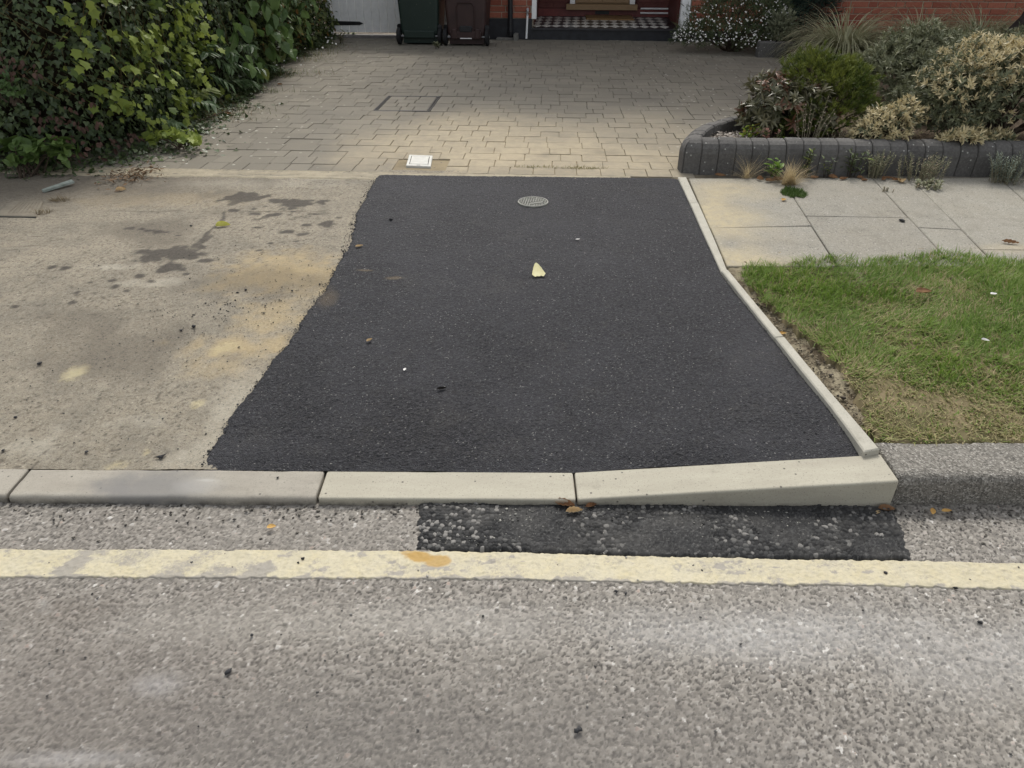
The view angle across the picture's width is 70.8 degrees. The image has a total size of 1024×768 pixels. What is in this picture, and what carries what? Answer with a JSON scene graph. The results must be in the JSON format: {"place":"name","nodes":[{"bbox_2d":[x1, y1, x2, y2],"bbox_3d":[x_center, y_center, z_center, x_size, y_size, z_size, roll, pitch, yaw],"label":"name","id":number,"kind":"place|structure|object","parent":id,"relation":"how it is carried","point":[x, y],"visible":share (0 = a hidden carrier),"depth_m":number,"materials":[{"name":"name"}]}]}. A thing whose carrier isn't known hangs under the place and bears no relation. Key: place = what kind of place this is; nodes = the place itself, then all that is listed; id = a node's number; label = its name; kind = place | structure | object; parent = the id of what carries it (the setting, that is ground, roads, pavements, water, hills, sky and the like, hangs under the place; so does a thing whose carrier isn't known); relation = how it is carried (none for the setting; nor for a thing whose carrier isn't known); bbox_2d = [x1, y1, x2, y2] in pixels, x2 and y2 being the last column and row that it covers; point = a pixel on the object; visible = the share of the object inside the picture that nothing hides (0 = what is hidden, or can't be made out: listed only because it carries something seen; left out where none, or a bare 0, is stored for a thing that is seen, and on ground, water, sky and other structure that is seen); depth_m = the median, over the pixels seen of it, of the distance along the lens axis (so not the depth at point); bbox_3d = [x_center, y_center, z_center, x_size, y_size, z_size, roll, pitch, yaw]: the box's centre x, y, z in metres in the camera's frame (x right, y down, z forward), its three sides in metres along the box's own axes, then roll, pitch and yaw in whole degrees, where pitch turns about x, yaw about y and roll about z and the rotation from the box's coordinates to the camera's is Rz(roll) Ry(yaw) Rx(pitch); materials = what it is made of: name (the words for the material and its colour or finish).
{"place":"outdoors","nodes":[
{"label":"outdoors","id":0,"kind":"place"},
{"bbox_2d":[0,2,731,474],"bbox_3d":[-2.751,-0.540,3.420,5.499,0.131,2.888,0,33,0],"label":"pavement","id":1,"kind":"structure","parent":0,"point":[48,267],"depth_m":3.05,"materials":[{"name":"beige concrete"}]},
{"bbox_2d":[0,201,42,217],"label":"utility cover","id":2,"kind":"object","parent":1,"relation":"on","point":[17,209],"visible":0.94,"depth_m":3.95,"materials":[{"name":"concrete"}]},
{"bbox_2d":[29,208,56,214],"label":"dry grass tuft","id":3,"kind":"object","parent":1,"relation":"on","point":[42,211],"visible":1,"depth_m":3.91,"materials":[{"name":"brown plant"}]},
{"bbox_2d":[42,180,73,192],"bbox_3d":[-2.693,-1.176,4.272,0.028,0.031,0.178,22,39,31],"label":"trim strip","id":4,"kind":"object","parent":1,"relation":"on","point":[59,185],"depth_m":4.26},
{"bbox_2d":[48,193,70,201],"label":"dry grass tuft","id":5,"kind":"object","parent":1,"relation":"on","point":[58,199],"visible":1,"depth_m":4.10,"materials":[{"name":"brown plant"}]},
{"bbox_2d":[86,160,182,191],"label":"dead clippings","id":6,"kind":"object","parent":1,"relation":"on","point":[134,179],"visible":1,"depth_m":4.46,"materials":[{"name":"brown plant"}]},
{"bbox_2d":[1,180,373,466],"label":"asphalt crumbs","id":7,"kind":"object","parent":1,"relation":"on","point":[86,451],"visible":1,"depth_m":2.97,"materials":[{"name":"black asphalt"}]},
{"bbox_2d":[215,221,229,225],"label":"fallen leaf","id":8,"kind":"object","parent":1,"relation":"on","point":[221,223],"visible":1,"depth_m":3.73,"materials":[{"name":"yellow plant"}]},
{"bbox_2d":[0,31,1022,181],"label":"driveway","id":9,"kind":"structure","parent":0,"point":[638,109],"depth_m":6.08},
{"bbox_2d":[0,133,79,178],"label":"hydrangea plant","id":10,"kind":"object","parent":9,"relation":"on","point":[27,150],"visible":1,"depth_m":4.46,"materials":[{"name":"green plant"}]},
{"bbox_2d":[0,51,144,165],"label":"copper shrub","id":11,"kind":"object","parent":9,"relation":"on","point":[34,119],"visible":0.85,"depth_m":4.53,"materials":[{"name":"green plant"}]},
{"bbox_2d":[0,0,231,145],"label":"golden vine","id":12,"kind":"object","parent":9,"relation":"on","point":[140,47],"visible":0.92,"depth_m":4.92,"materials":[{"name":"green plant"}]},
{"bbox_2d":[0,0,331,160],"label":"ivy hedge","id":13,"kind":"object","parent":9,"relation":"on","point":[16,42],"visible":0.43,"depth_m":4.74,"materials":[{"name":"green plant"}]},
{"bbox_2d":[0,68,25,105],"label":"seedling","id":14,"kind":"object","parent":13,"relation":"on","point":[5,84],"visible":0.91,"depth_m":4.27,"materials":[{"name":"green plant"}]},
{"bbox_2d":[145,126,202,149],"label":"seedling","id":15,"kind":"object","parent":9,"relation":"on","point":[181,138],"visible":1,"depth_m":4.92,"materials":[{"name":"green plant"}]},
{"bbox_2d":[0,32,352,182],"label":"ground ivy","id":16,"kind":"object","parent":9,"relation":"on","point":[244,95],"visible":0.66,"depth_m":5.65,"materials":[{"name":"green plant"}]},
{"bbox_2d":[199,107,237,121],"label":"twig","id":17,"kind":"object","parent":9,"relation":"on","point":[216,114],"visible":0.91,"depth_m":5.85,"materials":[{"name":"brown wood"}]},
{"bbox_2d":[157,0,297,130],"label":"laurel shrub","id":18,"kind":"object","parent":9,"relation":"on","point":[229,70],"visible":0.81,"depth_m":6.16,"materials":[{"name":"green plant"}]},
{"bbox_2d":[216,0,318,80],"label":"broadleaf shrub","id":19,"kind":"object","parent":9,"relation":"on","point":[286,29],"visible":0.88,"depth_m":7.01,"materials":[{"name":"green plant"}]},
{"bbox_2d":[240,0,339,71],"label":"privet bush","id":20,"kind":"object","parent":9,"relation":"on","point":[323,18],"visible":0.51,"depth_m":8.56,"materials":[{"name":"green plant"}]},
{"bbox_2d":[0,166,630,179],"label":"haunching","id":21,"kind":"object","parent":9,"relation":"on","point":[189,172],"visible":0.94,"depth_m":4.53,"materials":[{"name":"concrete"}]},
{"bbox_2d":[336,29,345,42],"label":"drive weed","id":22,"kind":"object","parent":9,"relation":"on","point":[340,38],"visible":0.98,"depth_m":9.51,"materials":[{"name":"green plant"}]},
{"bbox_2d":[325,0,446,38],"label":"gate","id":23,"kind":"structure","parent":9,"relation":"on","point":[383,16],"depth_m":9.90,"materials":[{"name":"white paint"}]},
{"bbox_2d":[373,96,439,111],"bbox_3d":[-0.913,-2.456,6.338,0.485,0.032,0.650,2,33,3],"label":"inspection cover","id":24,"kind":"object","parent":9,"relation":"on","point":[410,103],"visible":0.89,"depth_m":6.32,"materials":[{"name":"metal"}]},
{"bbox_2d":[396,0,444,44],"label":"wheelie bin","id":25,"kind":"object","parent":9,"relation":"on","point":[421,21],"visible":0.95,"depth_m":9.28,"materials":[{"name":"green plastic"}]},
{"bbox_2d":[400,155,441,168],"bbox_3d":[-0.592,-1.428,4.726,0.329,0.050,0.403,2,33,3],"label":"access cover","id":26,"kind":"object","parent":9,"relation":"on","point":[419,161],"visible":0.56,"depth_m":4.74,"materials":[{"name":"grey plastic"}]},
{"bbox_2d":[433,41,440,48],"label":"drive weed","id":27,"kind":"object","parent":9,"relation":"on","point":[436,44],"visible":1,"depth_m":9.10,"materials":[{"name":"green plant"}]},
{"bbox_2d":[443,0,490,45],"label":"wheelie bin","id":28,"kind":"object","parent":9,"relation":"on","point":[467,21],"visible":1,"depth_m":9.19,"materials":[{"name":"brown plastic"}]},
{"bbox_2d":[519,164,608,169],"bbox_3d":[0.255,-1.402,4.642,0.742,0.021,0.112,0,33,0],"label":"moss strip","id":29,"kind":"object","parent":9,"relation":"on","point":[574,167],"visible":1,"depth_m":4.65,"materials":[{"name":"green plant"}]},
{"bbox_2d":[730,158,774,178],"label":"dry grass tuft","id":30,"kind":"object","parent":9,"relation":"on","point":[746,176],"visible":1,"depth_m":4.44,"materials":[{"name":"plant"}]},
{"bbox_2d":[489,0,1023,41],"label":"house","id":31,"kind":"structure","parent":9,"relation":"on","point":[515,20],"depth_m":9.73,"materials":[{"name":"brick"}]},
{"bbox_2d":[575,0,629,3],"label":"door","id":32,"kind":"structure","parent":31,"relation":"in","point":[576,1],"depth_m":10.85,"materials":[{"name":"brown wood"}]},
{"bbox_2d":[585,15,634,20],"bbox_3d":[1.463,-5.615,10.978,0.715,0.019,1.097,2,33,3],"label":"doormat","id":33,"kind":"object","parent":31,"relation":"on","point":[610,17],"visible":0.62,"depth_m":10.68,"materials":[{"name":"brown fabric"}]},
{"bbox_2d":[764,158,783,176],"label":"green weed","id":34,"kind":"object","parent":9,"relation":"on","point":[779,166],"visible":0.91,"depth_m":4.41,"materials":[{"name":"green plant"}]},
{"bbox_2d":[800,148,816,177],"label":"leafy weed","id":35,"kind":"object","parent":9,"relation":"on","point":[808,159],"visible":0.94,"depth_m":4.42,"materials":[{"name":"green plant"}]},
{"bbox_2d":[755,40,879,57],"bbox_3d":[3.632,-3.970,8.556,1.464,0.203,0.100,-2,33,-3],"label":"back edging","id":36,"kind":"object","parent":9,"relation":"on","point":[761,50],"visible":0.27,"depth_m":8.48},
{"bbox_2d":[820,155,835,177],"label":"leafy weed","id":37,"kind":"object","parent":9,"relation":"on","point":[830,168],"visible":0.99,"depth_m":4.44,"materials":[{"name":"green plant"}]},
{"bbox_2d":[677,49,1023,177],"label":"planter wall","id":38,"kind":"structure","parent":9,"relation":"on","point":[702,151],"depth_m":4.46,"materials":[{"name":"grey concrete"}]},
{"bbox_2d":[826,126,849,137],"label":"dry weed","id":39,"kind":"object","parent":38,"relation":"on","point":[839,134],"visible":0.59,"depth_m":4.54,"materials":[{"name":"brown plant"}]},
{"bbox_2d":[934,123,998,145],"bbox_3d":[2.809,-1.541,4.444,0.375,0.144,0.245,-12,34,-18],"label":"variegated sprig","id":40,"kind":"object","parent":38,"relation":"on","point":[962,134],"visible":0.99,"depth_m":4.40,"materials":[{"name":"beige plant"}]},
{"bbox_2d":[840,147,874,177],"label":"leafy weed","id":41,"kind":"object","parent":9,"relation":"on","point":[852,163],"visible":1,"depth_m":4.43,"materials":[{"name":"green plant"}]},
{"bbox_2d":[866,149,895,178],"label":"feathery weed","id":42,"kind":"object","parent":9,"relation":"on","point":[873,173],"visible":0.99,"depth_m":4.41,"materials":[{"name":"green plant"}]},
{"bbox_2d":[0,501,1023,767],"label":"road","id":43,"kind":"structure","parent":0,"point":[460,677],"depth_m":1.68,"materials":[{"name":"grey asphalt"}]},
{"bbox_2d":[224,668,231,674],"bbox_3d":[-0.650,0.659,1.651,0.019,0.014,0.012,-22,39,-30],"label":"stone","id":44,"kind":"object","parent":43,"relation":"on","point":[227,671],"visible":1,"depth_m":1.65,"materials":[{"name":"stone"}]},
{"bbox_2d":[0,504,1019,543],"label":"kerb grit","id":45,"kind":"object","parent":43,"relation":"on","point":[317,511],"visible":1,"depth_m":2.10,"materials":[{"name":"grey gravel"}]},
{"bbox_2d":[0,442,1023,505],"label":"kerb","id":46,"kind":"structure","parent":43,"relation":"on","point":[986,473],"depth_m":2.14,"materials":[{"name":"concrete"}]},
{"bbox_2d":[0,549,1023,590],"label":"road marking","id":47,"kind":"object","parent":43,"relation":"on","point":[245,564],"visible":1,"depth_m":1.92,"materials":[{"name":"yellow paint"}]},
{"bbox_2d":[574,725,582,732],"bbox_3d":[0.141,0.734,1.531,0.018,0.015,0.019,0,33,0],"label":"stone","id":48,"kind":"object","parent":43,"relation":"on","point":[578,729],"visible":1,"depth_m":1.53,"materials":[{"name":"stone"}]},
{"bbox_2d":[416,502,910,560],"bbox_3d":[0.420,0.411,2.041,1.405,0.021,0.232,0,33,0],"label":"gutter patch","id":49,"kind":"object","parent":43,"relation":"on","point":[880,536],"visible":1,"depth_m":2.03,"materials":[{"name":"black asphalt"}]},
{"bbox_2d":[557,498,574,505],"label":"fallen leaf","id":50,"kind":"object","parent":49,"relation":"on","point":[569,503],"visible":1,"depth_m":2.12,"materials":[{"name":"brown plant"}]},
{"bbox_2d":[566,506,582,511],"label":"fallen leaf","id":51,"kind":"object","parent":49,"relation":"on","point":[573,509],"visible":1,"depth_m":2.10,"materials":[{"name":"plant"}]},
{"bbox_2d":[585,502,595,506],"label":"fallen leaf","id":52,"kind":"object","parent":49,"relation":"on","point":[590,504],"visible":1,"depth_m":2.11,"materials":[{"name":"brown plant"}]},
{"bbox_2d":[429,505,940,553],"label":"gutter chippings","id":53,"kind":"object","parent":49,"relation":"on","point":[643,517],"visible":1,"depth_m":2.07,"materials":[{"name":"grey gravel"}]},
{"bbox_2d":[878,504,894,509],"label":"fallen leaf","id":54,"kind":"object","parent":49,"relation":"on","point":[881,506],"visible":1,"depth_m":2.10,"materials":[{"name":"brown plant"}]},
{"bbox_2d":[203,175,858,472],"bbox_3d":[0.042,-0.515,3.370,2.033,0.135,2.803,0,33,0],"label":"crossing","id":55,"kind":"object","parent":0,"point":[397,429],"visible":1,"depth_m":2.72,"materials":[{"name":"black asphalt"}]},
{"bbox_2d":[222,179,839,463],"bbox_3d":[0.037,-0.505,3.330,1.990,0.106,2.644,0,33,0],"label":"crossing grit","id":56,"kind":"object","parent":55,"relation":"on","point":[544,317],"visible":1,"depth_m":2.90,"materials":[{"name":"grey gravel"}]},
{"bbox_2d":[518,196,547,207],"bbox_3d":[0.118,-1.013,4.042,0.173,0.026,0.173,0,33,0],"label":"round cover","id":57,"kind":"object","parent":55,"relation":"on","point":[532,202],"visible":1,"depth_m":4.03,"materials":[{"name":"grey metal"}]},
{"bbox_2d":[532,263,544,276],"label":"fallen leaf","id":58,"kind":"object","parent":55,"relation":"on","point":[538,270],"visible":1,"depth_m":3.22,"materials":[{"name":"yellow plant"}]},
{"bbox_2d":[688,178,1023,269],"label":"footway","id":59,"kind":"structure","parent":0,"point":[756,220],"depth_m":3.83,"materials":[{"name":"grey concrete"}]},
{"bbox_2d":[780,184,807,197],"bbox_3d":[1.643,-1.117,4.181,0.174,0.028,0.214,18,37,26],"label":"moss patch","id":60,"kind":"object","parent":59,"relation":"on","point":[793,191],"visible":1,"depth_m":4.18,"materials":[{"name":"green plant"}]},
{"bbox_2d":[771,155,818,185],"bbox_3d":[1.667,-1.274,4.302,0.374,0.174,0.273,0,33,0],"label":"dry grass tuft","id":61,"kind":"object","parent":59,"relation":"on","point":[789,178],"visible":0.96,"depth_m":4.32,"materials":[{"name":"plant"}]},
{"bbox_2d":[896,152,951,183],"bbox_3d":[2.492,-1.312,4.368,0.339,0.173,0.212,0,33,0],"label":"feathery weed","id":62,"kind":"object","parent":59,"relation":"on","point":[924,174],"visible":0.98,"depth_m":4.36,"materials":[{"name":"green plant"}]},
{"bbox_2d":[915,177,943,190],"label":"silver weed","id":63,"kind":"object","parent":59,"relation":"on","point":[928,185],"visible":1,"depth_m":4.25,"materials":[{"name":"grey plant"}]},
{"bbox_2d":[987,151,1023,184],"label":"lavender plant","id":64,"kind":"object","parent":59,"relation":"on","point":[1009,172],"visible":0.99,"depth_m":4.32,"materials":[{"name":"green plant"}]},
{"bbox_2d":[1002,239,1018,242],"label":"fallen leaf","id":65,"kind":"object","parent":59,"relation":"on","point":[1009,240],"visible":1,"depth_m":3.52,"materials":[{"name":"brown plant"}]},
{"bbox_2d":[721,248,1020,440],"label":"verge","id":66,"kind":"structure","parent":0,"point":[734,272],"depth_m":2.71,"materials":[{"name":"soil"}]},
{"bbox_2d":[678,177,879,456],"bbox_3d":[1.014,-0.491,3.330,0.153,0.146,2.727,0,33,0],"label":"edging","id":67,"kind":"object","parent":66,"relation":"on","point":[864,445],"visible":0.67,"depth_m":2.64,"materials":[{"name":"concrete"}]},
{"bbox_2d":[751,294,865,429],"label":"soil clods","id":68,"kind":"object","parent":66,"relation":"on","point":[818,363],"visible":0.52,"depth_m":2.63,"materials":[{"name":"brown soil"}]},
{"bbox_2d":[737,243,1023,445],"bbox_3d":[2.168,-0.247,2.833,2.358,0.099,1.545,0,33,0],"label":"lawn grass","id":69,"kind":"structure","parent":66,"relation":"on","point":[963,325],"depth_m":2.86,"materials":[{"name":"green plant"}]},
{"bbox_2d":[916,287,931,292],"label":"fallen leaf","id":70,"kind":"object","parent":69,"relation":"on","point":[922,290],"visible":1,"depth_m":3.02,"materials":[{"name":"brown plant"}]},
{"bbox_2d":[728,31,1023,140],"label":"planting bed","id":71,"kind":"object","parent":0,"point":[931,135],"visible":0.04,"depth_m":5.07,"materials":[{"name":"soil"}]},
{"bbox_2d":[668,0,800,51],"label":"daisy bush","id":72,"kind":"object","parent":71,"relation":"on","point":[734,43],"visible":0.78,"depth_m":8.64,"materials":[{"name":"green plant"}]},
{"bbox_2d":[710,130,762,137],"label":"gravel","id":73,"kind":"structure","parent":71,"relation":"on","point":[722,134],"depth_m":4.76,"materials":[{"name":"grey gravel"}]},
{"bbox_2d":[739,123,761,137],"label":"succulent plant","id":74,"kind":"object","parent":71,"relation":"on","point":[745,131],"visible":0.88,"depth_m":4.74,"materials":[{"name":"green plant"}]},
{"bbox_2d":[758,124,784,138],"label":"pink flower plant","id":75,"kind":"object","parent":71,"relation":"on","point":[768,134],"visible":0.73,"depth_m":4.68,"materials":[{"name":"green plant"}]},
{"bbox_2d":[762,5,801,41],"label":"sage plant","id":76,"kind":"object","parent":71,"relation":"on","point":[785,24],"visible":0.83,"depth_m":8.44,"materials":[{"name":"green plant"}]},
{"bbox_2d":[734,67,843,137],"bbox_3d":[1.828,-1.849,4.771,0.713,0.442,0.579,0,33,0],"label":"pieris shrub","id":77,"kind":"object","parent":71,"relation":"on","point":[769,105],"visible":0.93,"depth_m":4.68,"materials":[{"name":"green plant"}]},
{"bbox_2d":[771,0,845,35],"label":"dark conifer","id":78,"kind":"object","parent":71,"relation":"on","point":[801,6],"visible":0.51,"depth_m":9.21,"materials":[{"name":"green plant"}]},
{"bbox_2d":[794,96,834,138],"bbox_3d":[1.887,-1.632,4.516,0.269,0.333,0.135,-5,33,-8],"label":"seedhead plant","id":79,"kind":"object","parent":71,"relation":"on","point":[811,122],"visible":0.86,"depth_m":4.52,"materials":[{"name":"brown plant"}]},
{"bbox_2d":[769,39,887,137],"bbox_3d":[2.066,-1.944,4.768,0.845,0.607,0.745,0,33,0],"label":"heather bush","id":80,"kind":"object","parent":71,"relation":"on","point":[836,68],"visible":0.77,"depth_m":4.65,"materials":[{"name":"green plant"}]},
{"bbox_2d":[765,1,922,61],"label":"ornamental grass","id":81,"kind":"object","parent":71,"relation":"on","point":[847,39],"depth_m":8.09,"materials":[{"name":"green plant"}]},
{"bbox_2d":[845,93,926,140],"bbox_3d":[2.361,-1.659,4.559,0.505,0.350,0.389,0,33,0],"label":"variegated bush","id":82,"kind":"object","parent":71,"relation":"on","point":[875,122],"visible":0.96,"depth_m":4.49,"materials":[{"name":"beige plant"}]},
{"bbox_2d":[870,3,977,39],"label":"ornamental grass","id":83,"kind":"object","parent":71,"relation":"on","point":[917,21],"depth_m":8.87,"materials":[{"name":"green plant"}]},
{"bbox_2d":[849,15,1005,125],"bbox_3d":[3.224,-2.384,5.423,1.335,0.676,1.340,0,33,0],"label":"olive bush","id":84,"kind":"object","parent":71,"relation":"on","point":[899,48],"visible":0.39,"depth_m":5.41,"materials":[{"name":"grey plant"}]},
{"bbox_2d":[899,29,1023,140],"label":"variegated bush","id":85,"kind":"object","parent":71,"relation":"on","point":[983,59],"visible":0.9,"depth_m":4.50,"materials":[{"name":"beige plant"}]},
{"bbox_2d":[914,0,1023,34],"bbox_3d":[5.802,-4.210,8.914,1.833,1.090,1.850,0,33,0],"label":"ornamental grass","id":86,"kind":"object","parent":71,"relation":"on","point":[997,29],"depth_m":8.89,"materials":[{"name":"green plant"}]},
{"bbox_2d":[914,22,1023,53],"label":"olive bush","id":87,"kind":"object","parent":71,"relation":"on","point":[1012,30],"visible":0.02,"depth_m":6.33,"materials":[{"name":"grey plant"}]},
{"bbox_2d":[1004,12,1023,32],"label":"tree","id":88,"kind":"object","parent":71,"relation":"on","point":[1020,19],"visible":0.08,"depth_m":7.05,"materials":[{"name":"green plant"}]}
]}

